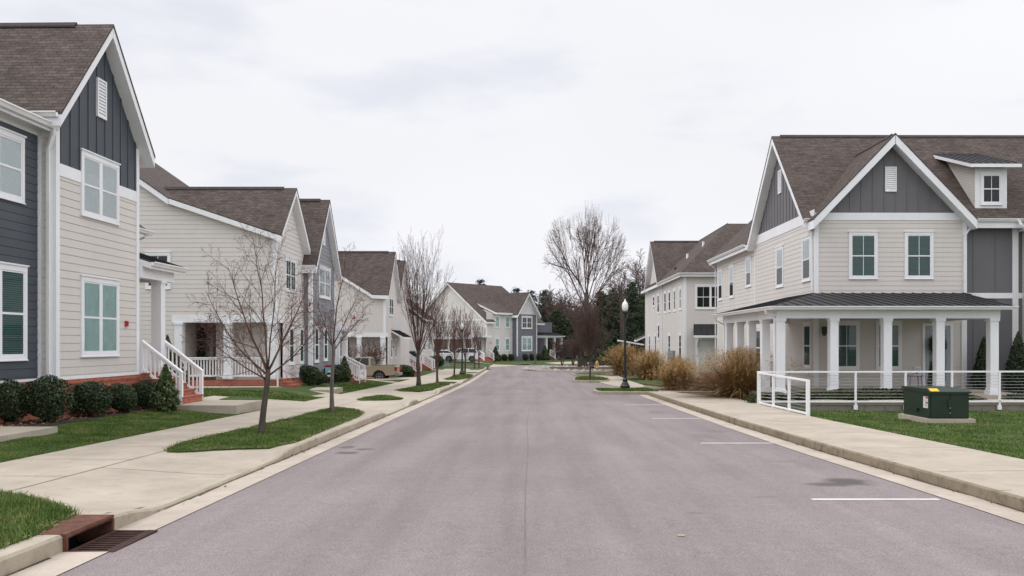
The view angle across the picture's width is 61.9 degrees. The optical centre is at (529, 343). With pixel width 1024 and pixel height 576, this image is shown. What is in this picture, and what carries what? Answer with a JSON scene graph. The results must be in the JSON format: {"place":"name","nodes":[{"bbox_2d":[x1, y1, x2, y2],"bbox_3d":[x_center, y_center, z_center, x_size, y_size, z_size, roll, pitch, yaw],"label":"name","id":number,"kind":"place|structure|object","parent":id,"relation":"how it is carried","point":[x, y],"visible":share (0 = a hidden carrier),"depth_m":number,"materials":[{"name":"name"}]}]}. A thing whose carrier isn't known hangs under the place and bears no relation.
{"place":"outdoors","nodes":[
{"label":"outdoors","id":0,"kind":"place"},
{"bbox_2d":[0,488,81,548],"bbox_3d":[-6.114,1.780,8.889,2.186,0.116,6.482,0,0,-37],"label":"lawn","id":1,"kind":"structure","parent":0,"point":[26,528],"depth_m":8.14,"materials":[{"name":"plant"}]},
{"bbox_2d":[0,409,246,461],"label":"grass","id":2,"kind":"structure","parent":0,"point":[89,432],"depth_m":18.52,"materials":[{"name":"green plant"}]},
{"bbox_2d":[0,369,481,550],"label":"sidewalk","id":3,"kind":"structure","parent":0,"point":[137,471],"depth_m":13.32,"materials":[{"name":"concrete"}]},
{"bbox_2d":[0,407,364,546],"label":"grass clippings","id":4,"kind":"object","parent":3,"relation":"on","point":[173,449],"depth_m":15.16,"materials":[{"name":"green plant"}]},
{"bbox_2d":[452,303,479,373],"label":"street tree","id":5,"kind":"object","parent":3,"relation":"on","point":[466,339],"visible":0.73,"depth_m":69.45,"materials":[{"name":"brown plant"}]},
{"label":"lawn","id":6,"kind":"structure","parent":3,"relation":"on","visible":0},
{"bbox_2d":[420,294,454,381],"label":"street tree","id":7,"kind":"object","parent":6,"relation":"on","point":[437,347],"visible":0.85,"depth_m":53.32,"materials":[{"name":"brown plant"}]},
{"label":"lawn","id":8,"kind":"structure","parent":3,"relation":"on","visible":0},
{"bbox_2d":[356,394,402,400],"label":"grass","id":9,"kind":"structure","parent":8,"relation":"on","point":[380,397],"depth_m":32.64,"materials":[{"name":"green plant"}]},
{"bbox_2d":[164,406,364,452],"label":"lawn","id":10,"kind":"structure","parent":0,"point":[223,449],"depth_m":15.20,"materials":[{"name":"plant"}]},
{"bbox_2d":[181,217,334,434],"bbox_3d":[-5.542,-0.327,17.837,2.922,4.660,2.427,0,0,12],"label":"street tree","id":11,"kind":"object","parent":10,"relation":"on","point":[267,372],"visible":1,"depth_m":17.82,"materials":[{"name":"grey plant"}]},
{"bbox_2d":[296,243,378,412],"bbox_3d":[-5.585,-0.431,24.675,2.217,5.066,1.946,0,0,42],"label":"street tree","id":12,"kind":"object","parent":10,"relation":"on","point":[332,406],"visible":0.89,"depth_m":24.60,"materials":[{"name":"grey plant"}]},
{"bbox_2d":[326,379,405,391],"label":"grass","id":13,"kind":"structure","parent":0,"point":[362,386],"depth_m":45.83,"materials":[{"name":"green plant"}]},
{"bbox_2d":[360,377,415,379],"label":"driveway","id":14,"kind":"structure","parent":0,"point":[396,378],"depth_m":60.30,"materials":[{"name":"concrete"}]},
{"bbox_2d":[348,357,402,380],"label":"pickup truck","id":15,"kind":"object","parent":14,"relation":"on","point":[372,368],"visible":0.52,"depth_m":60.27,"materials":[{"name":"beige metal"}]},
{"bbox_2d":[395,382,449,391],"bbox_3d":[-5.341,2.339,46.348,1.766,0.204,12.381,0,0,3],"label":"lawn","id":16,"kind":"structure","parent":0,"point":[419,391],"depth_m":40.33,"materials":[{"name":"plant"}]},
{"bbox_2d":[393,225,454,385],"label":"street tree","id":17,"kind":"object","parent":16,"relation":"on","point":[415,298],"visible":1,"depth_m":47.27,"materials":[{"name":"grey plant"}]},
{"bbox_2d":[0,358,1023,512],"bbox_3d":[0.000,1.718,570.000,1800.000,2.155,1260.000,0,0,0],"label":"ground","id":18,"kind":"structure","parent":0,"point":[304,389],"depth_m":30.65,"materials":[{"name":"soil"}]},
{"bbox_2d":[0,535,62,575],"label":"kerb","id":19,"kind":"structure","parent":18,"relation":"on","point":[24,554],"depth_m":7.35,"materials":[{"name":"concrete"}]},
{"bbox_2d":[1,409,150,426],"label":"planting bed","id":20,"kind":"object","parent":18,"relation":"on","point":[41,422],"visible":0.49,"depth_m":20.19,"materials":[{"name":"brown soil"}]},
{"bbox_2d":[0,378,27,422],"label":"clipped bush","id":21,"kind":"object","parent":20,"relation":"on","point":[11,407],"visible":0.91,"depth_m":19.14,"materials":[{"name":"green plant"}]},
{"bbox_2d":[19,374,74,421],"bbox_3d":[-11.111,1.300,19.662,0.992,1.177,0.988,0,0,0],"label":"clipped bush","id":22,"kind":"object","parent":20,"relation":"on","point":[46,399],"visible":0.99,"depth_m":19.41,"materials":[{"name":"green plant"}]},
{"bbox_2d":[0,409,145,426],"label":"fallen leaves","id":23,"kind":"object","parent":20,"relation":"on","point":[70,417],"visible":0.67,"depth_m":20.08,"materials":[{"name":"brown plant"}]},
{"bbox_2d":[70,380,113,416],"bbox_3d":[-11.050,1.422,21.539,1.085,0.991,0.973,0,0,0],"label":"clipped bush","id":24,"kind":"object","parent":20,"relation":"on","point":[92,397],"visible":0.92,"depth_m":21.25,"materials":[{"name":"green plant"}]},
{"bbox_2d":[106,382,137,412],"bbox_3d":[-10.955,1.488,22.888,0.842,0.899,0.811,0,0,0],"label":"clipped bush","id":25,"kind":"object","parent":20,"relation":"on","point":[125,399],"visible":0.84,"depth_m":22.70,"materials":[{"name":"green plant"}]},
{"bbox_2d":[0,22,261,441],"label":"town house","id":26,"kind":"structure","parent":18,"relation":"on","point":[76,154],"depth_m":21.80,"materials":[{"name":"beige"}]},
{"bbox_2d":[0,126,26,204],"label":"window","id":27,"kind":"structure","parent":26,"relation":"in","point":[12,144],"depth_m":19.57,"materials":[{"name":"grey glass"}]},
{"bbox_2d":[0,261,29,361],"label":"window","id":28,"kind":"structure","parent":26,"relation":"in","point":[13,277],"depth_m":19.61,"materials":[{"name":"glass"}]},
{"bbox_2d":[80,148,120,225],"bbox_3d":[-11.405,-4.125,22.734,0.085,1.720,1.980,0,0,1],"label":"window","id":29,"kind":"structure","parent":26,"relation":"in","point":[96,203],"depth_m":22.65,"materials":[{"name":"white glass"}]},
{"bbox_2d":[80,274,120,356],"bbox_3d":[-11.405,-0.705,22.734,0.085,2.120,1.980,0,0,1],"label":"window","id":30,"kind":"structure","parent":26,"relation":"in","point":[99,298],"depth_m":22.65,"materials":[{"name":"glass"}]},
{"bbox_2d":[129,379,159,409],"bbox_3d":[-11.022,1.487,24.477,0.805,0.948,0.802,0,0,0],"label":"clipped bush","id":31,"kind":"object","parent":18,"relation":"on","point":[144,389],"visible":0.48,"depth_m":24.24,"materials":[{"name":"green plant"}]},
{"bbox_2d":[149,364,181,411],"bbox_3d":[-10.169,1.252,23.857,0.841,1.416,0.915,0,0,0],"label":"holly bush","id":32,"kind":"object","parent":18,"relation":"on","point":[162,400],"visible":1,"depth_m":23.69,"materials":[{"name":"green plant"}]},
{"bbox_2d":[139,163,365,392],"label":"town house","id":33,"kind":"structure","parent":18,"relation":"on","point":[184,222],"depth_m":37.48,"materials":[{"name":"beige"}]},
{"bbox_2d":[144,251,170,288],"bbox_3d":[-16.250,-3.205,37.357,1.160,1.660,0.085,0,0,0],"label":"window","id":34,"kind":"structure","parent":33,"relation":"in","point":[163,255],"depth_m":37.35,"materials":[{"name":"white paint"}]},
{"bbox_2d":[196,323,215,361],"bbox_3d":[-14.829,-0.045,39.471,1.475,1.860,0.520,0,0,0],"label":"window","id":35,"kind":"structure","parent":33,"relation":"hanging from","point":[201,353],"depth_m":39.43,"materials":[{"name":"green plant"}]},
{"bbox_2d":[285,256,296,292],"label":"window","id":36,"kind":"structure","parent":33,"relation":"in","point":[293,261],"depth_m":39.55,"materials":[{"name":"white paint"}]},
{"bbox_2d":[289,325,294,364],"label":"window","id":37,"kind":"structure","parent":33,"relation":"in","point":[291,362],"depth_m":39.78,"materials":[{"name":"white paint"}]},
{"bbox_2d":[314,326,319,362],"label":"window","id":38,"kind":"structure","parent":33,"relation":"in","point":[316,343],"depth_m":42.85,"materials":[{"name":"white glass"}]},
{"bbox_2d":[318,264,330,299],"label":"window","id":39,"kind":"structure","parent":33,"relation":"in","point":[324,282],"depth_m":44.61,"materials":[{"name":"white glass"}]},
{"bbox_2d":[203,396,303,410],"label":"walkway","id":40,"kind":"structure","parent":18,"relation":"on","point":[271,403],"depth_m":30.09,"materials":[{"name":"concrete"}]},
{"bbox_2d":[198,388,323,401],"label":"grass","id":41,"kind":"structure","parent":18,"relation":"on","point":[284,395],"depth_m":32.77,"materials":[{"name":"green plant"}]},
{"bbox_2d":[191,386,338,396],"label":"walkway","id":42,"kind":"structure","parent":18,"relation":"on","point":[326,394],"depth_m":36.81,"materials":[{"name":"concrete"}]},
{"bbox_2d":[105,366,486,529],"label":"kerb","id":43,"kind":"structure","parent":18,"relation":"on","point":[122,518],"depth_m":14.25,"materials":[{"name":"concrete"}]},
{"bbox_2d":[299,365,321,384],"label":"clipped bush","id":44,"kind":"object","parent":18,"relation":"on","point":[308,375],"visible":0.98,"depth_m":39.71,"materials":[{"name":"green plant"}]},
{"bbox_2d":[356,338,387,376],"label":"crape myrtle","id":45,"kind":"object","parent":18,"relation":"on","point":[369,353],"visible":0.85,"depth_m":64.16,"materials":[{"name":"brown plant"}]},
{"bbox_2d":[335,251,434,377],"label":"town house","id":46,"kind":"structure","parent":18,"relation":"on","point":[388,323],"depth_m":66.95,"materials":[{"name":"beige"}]},
{"bbox_2d":[406,299,432,362],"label":"town house","id":47,"kind":"structure","parent":18,"relation":"on","point":[427,350],"depth_m":90.09,"materials":[{"name":"beige"}]},
{"bbox_2d":[441,348,480,361],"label":"parked car","id":48,"kind":"object","parent":18,"relation":"on","point":[449,358],"visible":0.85,"depth_m":102.08,"materials":[{"name":"white metal"}]},
{"bbox_2d":[425,282,564,361],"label":"town house","id":49,"kind":"structure","parent":18,"relation":"on","point":[505,316],"depth_m":118.50,"materials":[{"name":"beige"}]},
{"bbox_2d":[521,336,531,350],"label":"window","id":50,"kind":"structure","parent":49,"relation":"in","point":[526,343],"depth_m":118.96,"materials":[{"name":"white glass"}]},
{"bbox_2d":[547,306,580,358],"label":"cedar tree","id":51,"kind":"object","parent":18,"relation":"on","point":[561,328],"visible":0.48,"depth_m":131.24,"materials":[{"name":"green plant"}]},
{"bbox_2d":[544,291,583,326],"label":"background tree","id":52,"kind":"object","parent":18,"relation":"on","point":[568,313],"visible":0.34,"depth_m":144.94,"materials":[{"name":"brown plant"}]},
{"bbox_2d":[537,286,593,321],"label":"background tree","id":53,"kind":"object","parent":18,"relation":"on","point":[549,299],"visible":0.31,"depth_m":148.44,"materials":[{"name":"brown plant"}]},
{"bbox_2d":[541,203,631,355],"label":"shade tree","id":54,"kind":"object","parent":18,"relation":"on","point":[589,242],"visible":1,"depth_m":117.83,"materials":[{"name":"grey plant"}]},
{"bbox_2d":[581,325,617,365],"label":"arborvitae","id":55,"kind":"object","parent":18,"relation":"on","point":[600,353],"visible":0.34,"depth_m":98.80,"materials":[{"name":"green plant"}]},
{"bbox_2d":[581,290,619,351],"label":"cedar tree","id":56,"kind":"object","parent":18,"relation":"on","point":[604,304],"visible":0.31,"depth_m":129.26,"materials":[{"name":"green plant"}]},
{"bbox_2d":[608,287,619,342],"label":"cedar tree","id":57,"kind":"object","parent":18,"relation":"on","point":[615,304],"visible":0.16,"depth_m":133.22,"materials":[{"name":"green plant"}]},
{"bbox_2d":[618,280,631,346],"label":"dead trunk","id":58,"kind":"object","parent":18,"relation":"on","point":[621,323],"visible":0.73,"depth_m":123.83,"materials":[{"name":"brown plant"}]},
{"bbox_2d":[605,249,646,303],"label":"background tree","id":59,"kind":"object","parent":18,"relation":"on","point":[638,278],"visible":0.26,"depth_m":139.31,"materials":[{"name":"brown plant"}]},
{"bbox_2d":[593,389,659,394],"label":"kerb","id":60,"kind":"structure","parent":18,"relation":"on","point":[595,391],"depth_m":40.00,"materials":[{"name":"concrete"}]},
{"bbox_2d":[612,281,644,356],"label":"cedar tree","id":61,"kind":"object","parent":18,"relation":"on","point":[635,328],"visible":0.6,"depth_m":127.08,"materials":[{"name":"green plant"}]},
{"bbox_2d":[634,358,704,390],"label":"ornamental grass","id":62,"kind":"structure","parent":18,"relation":"on","point":[678,373],"depth_m":44.55,"materials":[{"name":"brown plant"}]},
{"bbox_2d":[634,223,746,377],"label":"town house","id":63,"kind":"structure","parent":18,"relation":"on","point":[678,289],"depth_m":65.10,"materials":[{"name":"beige"}]},
{"bbox_2d":[695,284,716,308],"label":"window","id":64,"kind":"structure","parent":63,"relation":"in","point":[704,293],"depth_m":61.97,"materials":[{"name":"white paint"}]},
{"bbox_2d":[699,341,716,376],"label":"door","id":65,"kind":"structure","parent":63,"relation":"in","point":[703,345],"depth_m":61.96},
{"bbox_2d":[665,369,717,391],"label":"ornamental grass","id":66,"kind":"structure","parent":18,"relation":"on","point":[699,381],"depth_m":43.86,"materials":[{"name":"brown plant"}]},
{"bbox_2d":[678,392,745,400],"bbox_3d":[8.308,2.256,35.721,5.817,0.355,11.698,0,0,22],"label":"planting bed","id":67,"kind":"object","parent":18,"relation":"on","point":[705,394],"visible":0.21,"depth_m":38.16,"materials":[{"name":"brown soil"}]},
{"bbox_2d":[626,344,825,401],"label":"ornamental grass","id":68,"kind":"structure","parent":67,"relation":"on","point":[738,380],"depth_m":33.81,"materials":[{"name":"brown plant"}]},
{"bbox_2d":[743,392,800,402],"bbox_3d":[8.523,1.959,29.802,2.143,0.607,1.313,0,0,0],"label":"shrub","id":69,"kind":"object","parent":67,"relation":"on","point":[769,396],"visible":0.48,"depth_m":29.48,"materials":[{"name":"green plant"}]},
{"bbox_2d":[648,392,1023,510],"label":"kerb","id":70,"kind":"structure","parent":18,"relation":"on","point":[1002,496],"depth_m":13.44,"materials":[{"name":"concrete"}]},
{"bbox_2d":[813,389,869,400],"bbox_3d":[10.893,1.933,30.212,1.306,0.668,2.626,0,0,-44],"label":"shrub","id":71,"kind":"object","parent":18,"relation":"on","point":[840,394],"visible":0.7,"depth_m":29.85,"materials":[{"name":"green plant"}]},
{"bbox_2d":[707,133,1023,399],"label":"town house","id":72,"kind":"structure","parent":18,"relation":"on","point":[893,252],"depth_m":35.62,"materials":[{"name":"beige"}]},
{"bbox_2d":[718,268,722,300],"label":"window","id":73,"kind":"structure","parent":72,"relation":"in","point":[720,271],"depth_m":52.59,"materials":[{"name":"white glass"}]},
{"bbox_2d":[728,264,733,298],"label":"window","id":74,"kind":"structure","parent":72,"relation":"in","point":[731,267],"depth_m":49.81,"materials":[{"name":"white paint"}]},
{"bbox_2d":[745,256,750,287],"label":"window","id":75,"kind":"structure","parent":72,"relation":"in","point":[747,259],"depth_m":46.08,"materials":[{"name":"white paint"}]},
{"bbox_2d":[775,245,783,287],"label":"window","id":76,"kind":"structure","parent":72,"relation":"in","point":[779,250],"depth_m":40.32,"materials":[{"name":"white glass"}]},
{"bbox_2d":[801,234,810,282],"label":"window","id":77,"kind":"structure","parent":72,"relation":"in","point":[806,267],"depth_m":36.59,"materials":[{"name":"white paint"}]},
{"bbox_2d":[802,321,811,368],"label":"window","id":78,"kind":"structure","parent":72,"relation":"in","point":[807,338],"depth_m":36.47,"materials":[{"name":"white paint"}]},
{"bbox_2d":[839,321,859,369],"bbox_3d":[13.240,0.075,35.565,1.140,2.060,0.085,0,0,0],"label":"window","id":79,"kind":"structure","parent":72,"relation":"in","point":[849,331],"depth_m":35.58,"materials":[{"name":"glass"}]},
{"bbox_2d":[848,231,878,278],"bbox_3d":[13.935,-3.680,35.570,1.260,2.010,0.085,0,0,0],"label":"window","id":80,"kind":"structure","parent":72,"relation":"in","point":[863,245],"depth_m":35.58,"materials":[{"name":"glass"}]},
{"bbox_2d":[875,321,901,369],"bbox_3d":[15.000,0.075,35.576,1.140,2.060,0.085,0,0,0],"label":"window","id":81,"kind":"structure","parent":72,"relation":"in","point":[896,325],"depth_m":35.57,"materials":[{"name":"white glass"}]},
{"bbox_2d":[904,231,934,278],"bbox_3d":[16.265,-3.680,35.584,1.260,2.010,0.085,0,0,0],"label":"window","id":82,"kind":"structure","parent":72,"relation":"in","point":[919,245],"depth_m":35.60,"materials":[{"name":"glass"}]},
{"bbox_2d":[925,326,949,386],"bbox_3d":[17.036,0.535,35.579,1.060,2.550,0.100,0,0,0],"label":"door","id":83,"kind":"structure","parent":72,"relation":"in","point":[928,329],"depth_m":35.59,"materials":[{"name":"grey paint"}]},
{"bbox_2d":[980,172,1002,204],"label":"window","id":84,"kind":"structure","parent":72,"relation":"in","point":[990,182],"depth_m":36.39,"materials":[{"name":"white paint"}]},
{"bbox_2d":[845,387,903,399],"bbox_3d":[12.345,1.907,30.211,2.755,0.729,1.364,0,0,0],"label":"shrub","id":85,"kind":"object","parent":18,"relation":"on","point":[872,393],"visible":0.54,"depth_m":30.00,"materials":[{"name":"green plant"}]},
{"bbox_2d":[755,399,1023,410],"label":"access ramp","id":86,"kind":"structure","parent":18,"relation":"on","point":[898,406],"depth_m":29.16,"materials":[{"name":"concrete"}]},
{"bbox_2d":[898,386,975,423],"bbox_3d":[11.670,1.840,24.510,1.340,1.175,1.900,0,0,0],"label":"transformer box","id":87,"kind":"object","parent":18,"relation":"on","point":[935,404],"visible":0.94,"depth_m":23.66,"materials":[{"name":"metal"}]},
{"bbox_2d":[931,394,967,416],"bbox_3d":[11.660,1.723,23.635,1.020,0.630,0.050,0,0,0],"label":"door","id":88,"kind":"structure","parent":87,"relation":"in","point":[940,403],"depth_m":23.64,"materials":[{"name":"green paint"}]},
{"bbox_2d":[969,336,985,389],"bbox_3d":[18.594,0.886,34.925,1.130,2.428,1.133,0,0,0],"label":"arborvitae","id":89,"kind":"object","parent":18,"relation":"on","point":[980,365],"visible":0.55,"depth_m":34.77,"materials":[{"name":"green plant"}]},
{"bbox_2d":[1001,331,1023,393],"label":"arborvitae","id":90,"kind":"object","parent":18,"relation":"on","point":[1015,360],"visible":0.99,"depth_m":34.63,"materials":[{"name":"green plant"}]},
{"bbox_2d":[0,0,1023,311],"label":"sky","id":91,"kind":"structure","parent":0,"point":[492,123],"materials":[{"name":"white"}]},
{"bbox_2d":[57,365,1023,575],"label":"road","id":92,"kind":"structure","parent":0,"point":[444,479],"depth_m":9.96,"materials":[{"name":"grey asphalt"}]},
{"bbox_2d":[5,370,1023,575],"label":"gutter pan","id":93,"kind":"object","parent":92,"relation":"on","point":[58,564],"visible":0.98,"depth_m":11.83,"materials":[{"name":"concrete"}]},
{"bbox_2d":[37,514,157,551],"bbox_3d":[-4.225,2.048,8.289,0.830,0.592,0.931,0,0,0],"label":"storm drain","id":94,"kind":"object","parent":93,"relation":"in","point":[88,533],"visible":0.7,"depth_m":8.40,"materials":[{"name":"metal"}]},
{"bbox_2d":[810,498,939,499],"bbox_3d":[4.350,2.113,21.160,1.600,0.313,20.980,0,0,0],"label":"road marking","id":95,"kind":"object","parent":92,"relation":"on","point":[874,499],"visible":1,"depth_m":10.70,"materials":[{"name":"paint"}]},
{"bbox_2d":[549,365,614,369],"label":"planting bed","id":96,"kind":"object","parent":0,"point":[578,368],"visible":0.44,"depth_m":84.03,"materials":[{"name":"brown plant"}]},
{"bbox_2d":[550,338,575,365],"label":"crape myrtle","id":97,"kind":"object","parent":96,"relation":"on","point":[564,349],"visible":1,"depth_m":93.61,"materials":[{"name":"brown plant"}]},
{"bbox_2d":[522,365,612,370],"bbox_3d":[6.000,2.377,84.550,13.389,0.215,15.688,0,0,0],"label":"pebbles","id":98,"kind":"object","parent":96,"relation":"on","point":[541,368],"visible":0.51,"depth_m":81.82,"materials":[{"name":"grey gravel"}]},
{"bbox_2d":[560,335,584,364],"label":"crape myrtle","id":99,"kind":"object","parent":96,"relation":"on","point":[574,348],"visible":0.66,"depth_m":96.10,"materials":[{"name":"brown plant"}]},
{"bbox_2d":[595,374,644,387],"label":"sidewalk","id":100,"kind":"structure","parent":0,"point":[616,381],"depth_m":55.30,"materials":[{"name":"concrete"}]},
{"bbox_2d":[610,371,699,386],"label":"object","id":101,"kind":"structure","parent":0,"point":[639,380],"depth_m":55.97,"materials":[{"name":"plant"}]},
{"bbox_2d":[581,342,644,376],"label":"ornamental grass","id":102,"kind":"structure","parent":101,"relation":"on","point":[618,360],"depth_m":68.45,"materials":[{"name":"brown plant"}]},
{"bbox_2d":[607,348,678,380],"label":"ornamental grass","id":103,"kind":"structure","parent":101,"relation":"on","point":[647,361],"depth_m":59.52,"materials":[{"name":"brown plant"}]},
{"bbox_2d":[655,391,1023,493],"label":"sidewalk","id":104,"kind":"structure","parent":0,"point":[1002,471],"depth_m":15.86,"materials":[{"name":"concrete"}]},
{"bbox_2d":[757,371,1023,415],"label":"guard railing","id":105,"kind":"object","parent":104,"relation":"on","point":[855,401],"visible":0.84,"depth_m":29.03,"materials":[{"name":"white metal"}]},
{"bbox_2d":[779,408,1023,458],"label":"grass","id":106,"kind":"structure","parent":0,"point":[846,418],"depth_m":21.52,"materials":[{"name":"green plant"}]},
{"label":"lawn","id":107,"kind":"structure","parent":0,"visible":0},
{"bbox_2d":[620,299,629,388],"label":"street lamp","id":108,"kind":"object","parent":107,"relation":"on","point":[625,384],"visible":0.95,"depth_m":42.95,"materials":[{"name":"black metal"}]},
{"bbox_2d":[595,387,658,390],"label":"grass","id":109,"kind":"structure","parent":107,"relation":"on","point":[628,389],"depth_m":41.48,"materials":[{"name":"green plant"}]},
{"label":"lawn","id":110,"kind":"structure","parent":0,"visible":0},
{"bbox_2d":[439,300,470,376],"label":"street tree","id":111,"kind":"object","parent":110,"relation":"on","point":[453,335],"visible":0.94,"depth_m":61.18,"materials":[{"name":"brown plant"}]},
{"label":"lawn","id":112,"kind":"structure","parent":0,"visible":0},
{"bbox_2d":[570,297,616,379],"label":"street tree","id":113,"kind":"object","parent":112,"relation":"on","point":[591,331],"visible":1,"depth_m":57.77,"materials":[{"name":"brown plant"}]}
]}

